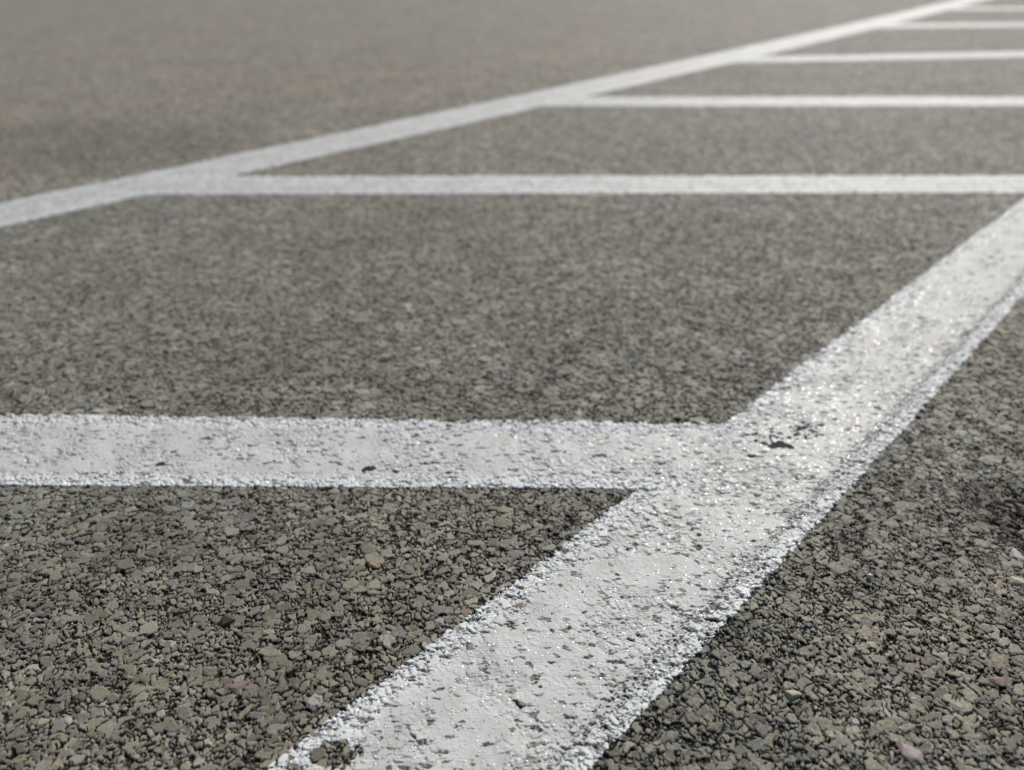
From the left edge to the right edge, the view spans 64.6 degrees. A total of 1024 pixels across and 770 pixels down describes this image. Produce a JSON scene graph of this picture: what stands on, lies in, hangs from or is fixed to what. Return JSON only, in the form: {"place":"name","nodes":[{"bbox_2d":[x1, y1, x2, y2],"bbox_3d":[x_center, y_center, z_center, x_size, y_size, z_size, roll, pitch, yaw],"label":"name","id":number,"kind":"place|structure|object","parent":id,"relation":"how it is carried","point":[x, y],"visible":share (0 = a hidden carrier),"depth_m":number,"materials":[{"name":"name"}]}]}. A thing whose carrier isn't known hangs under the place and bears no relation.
{"place":"outdoors","nodes":[
{"label":"outdoors","id":0,"kind":"place"},
{"bbox_2d":[0,0,1023,769],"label":"ground","id":1,"kind":"structure","parent":0,"point":[120,648],"depth_m":0.86,"materials":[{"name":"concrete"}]},
{"bbox_2d":[219,615,235,628],"bbox_3d":[-0.184,0.152,0.523,0.010,0.004,0.008,-38,74,-22],"label":"chip","id":2,"kind":"object","parent":1,"relation":"on","point":[226,621],"visible":1,"depth_m":0.52,"materials":[{"name":"grey stone"}]},
{"bbox_2d":[229,680,246,694],"bbox_3d":[-0.162,0.179,0.481,0.009,0.004,0.010,22,37,32],"label":"stone chip","id":3,"kind":"object","parent":1,"relation":"on","point":[235,687],"visible":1,"depth_m":0.48,"materials":[{"name":"beige stone"}]},
{"bbox_2d":[368,563,375,568],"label":"stone chip","id":4,"kind":"object","parent":1,"relation":"on","point":[373,565],"visible":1,"depth_m":0.57,"materials":[{"name":"brown stone"}]},
{"bbox_2d":[0,414,761,489],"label":"painted line","id":5,"kind":"object","parent":1,"relation":"on","point":[197,460],"visible":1,"depth_m":0.68,"materials":[{"name":"white paint"}]},
{"bbox_2d":[361,465,376,471],"bbox_3d":[-0.117,0.066,0.662,0.012,0.001,0.008,0,31,0],"label":"tar fleck","id":6,"kind":"object","parent":5,"relation":"on","point":[368,468],"visible":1,"depth_m":0.66},
{"bbox_2d":[465,644,474,649],"bbox_3d":[-0.026,0.165,0.505,0.010,0.003,0.008,-16,34,-24],"label":"stone chip","id":7,"kind":"object","parent":1,"relation":"on","point":[468,646],"visible":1,"depth_m":0.51,"materials":[{"name":"beige stone"}]},
{"bbox_2d":[0,0,983,226],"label":"painted line","id":8,"kind":"object","parent":1,"relation":"on","point":[244,162],"visible":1,"depth_m":1.63,"materials":[{"name":"white paint"}]},
{"bbox_2d":[512,602,526,607],"bbox_3d":[0.005,0.146,0.536,0.013,0.002,0.006,-5,31,-7],"label":"stone chip","id":9,"kind":"object","parent":1,"relation":"on","point":[520,605],"visible":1,"depth_m":0.54,"materials":[{"name":"beige stone"}]},
{"bbox_2d":[106,175,1023,194],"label":"painted line","id":10,"kind":"object","parent":1,"relation":"on","point":[521,185],"visible":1,"depth_m":1.32,"materials":[{"name":"white paint"}]},
{"bbox_2d":[268,198,1023,769],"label":"painted line","id":11,"kind":"object","parent":1,"relation":"on","point":[460,686],"visible":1,"depth_m":0.56,"materials":[{"name":"white paint"}]},
{"bbox_2d":[744,424,817,448],"bbox_3d":[0.238,0.043,0.700,0.068,0.001,0.033,-6,31,-9],"label":"tar fleck","id":12,"kind":"object","parent":11,"relation":"on","point":[779,443],"visible":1,"depth_m":0.70},
{"bbox_2d":[797,424,822,431],"bbox_3d":[0.265,0.036,0.712,0.028,0.001,0.012,-7,32,-12],"label":"tar fleck","id":13,"kind":"object","parent":11,"relation":"on","point":[804,427],"visible":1,"depth_m":0.71},
{"bbox_2d":[507,96,1023,106],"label":"painted line","id":14,"kind":"object","parent":1,"relation":"on","point":[807,101],"visible":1,"depth_m":1.87,"materials":[{"name":"white paint"}]},
{"bbox_2d":[771,532,778,539],"bbox_3d":[0.193,0.112,0.594,0.010,0.003,0.010,26,40,37],"label":"stone chip","id":15,"kind":"object","parent":1,"relation":"on","point":[774,536],"visible":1,"depth_m":0.59,"materials":[{"name":"grey stone"}]},
{"bbox_2d":[784,690,803,699],"bbox_3d":[0.164,0.183,0.475,0.012,0.008,0.008,15,34,24],"label":"stone chip","id":16,"kind":"object","parent":1,"relation":"on","point":[791,694],"visible":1,"depth_m":0.47,"materials":[{"name":"beige stone"}]},
{"bbox_2d":[702,51,1023,62],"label":"painted line","id":17,"kind":"object","parent":1,"relation":"on","point":[891,56],"visible":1,"depth_m":2.40,"materials":[{"name":"white paint"}]},
{"bbox_2d":[898,742,923,763],"bbox_3d":[0.218,0.202,0.443,0.013,0.006,0.013,4,31,6],"label":"stone chip","id":18,"kind":"object","parent":1,"relation":"on","point":[910,753],"visible":1,"depth_m":0.44,"materials":[{"name":"stone"}]},
{"bbox_2d":[860,22,1023,27],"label":"painted line","id":19,"kind":"object","parent":1,"relation":"on","point":[931,25],"visible":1,"depth_m":3.01,"materials":[{"name":"white paint"}]},
{"bbox_2d":[942,406,950,410],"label":"stone chip","id":20,"kind":"object","parent":1,"relation":"on","point":[947,408],"visible":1,"depth_m":0.74,"materials":[{"name":"grey stone"}]},
{"bbox_2d":[933,7,1023,9],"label":"painted line","id":21,"kind":"object","parent":1,"relation":"on","point":[986,8],"visible":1,"depth_m":3.48,"materials":[{"name":"white paint"}]},
{"bbox_2d":[986,676,1007,686],"bbox_3d":[0.289,0.177,0.485,0.012,0.004,0.008,26,40,36],"label":"stone chip","id":22,"kind":"object","parent":1,"relation":"on","point":[999,681],"visible":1,"depth_m":0.48,"materials":[{"name":"beige stone"}]},
{"bbox_2d":[1009,548,1023,561],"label":"stone chip","id":23,"kind":"object","parent":1,"relation":"on","point":[1017,555],"visible":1,"depth_m":0.58,"materials":[{"name":"white stone"}]},
{"bbox_2d":[1009,576,1023,585],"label":"stone chip","id":24,"kind":"object","parent":1,"relation":"on","point":[1015,581],"visible":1,"depth_m":0.55,"materials":[{"name":"beige stone"}]}
]}

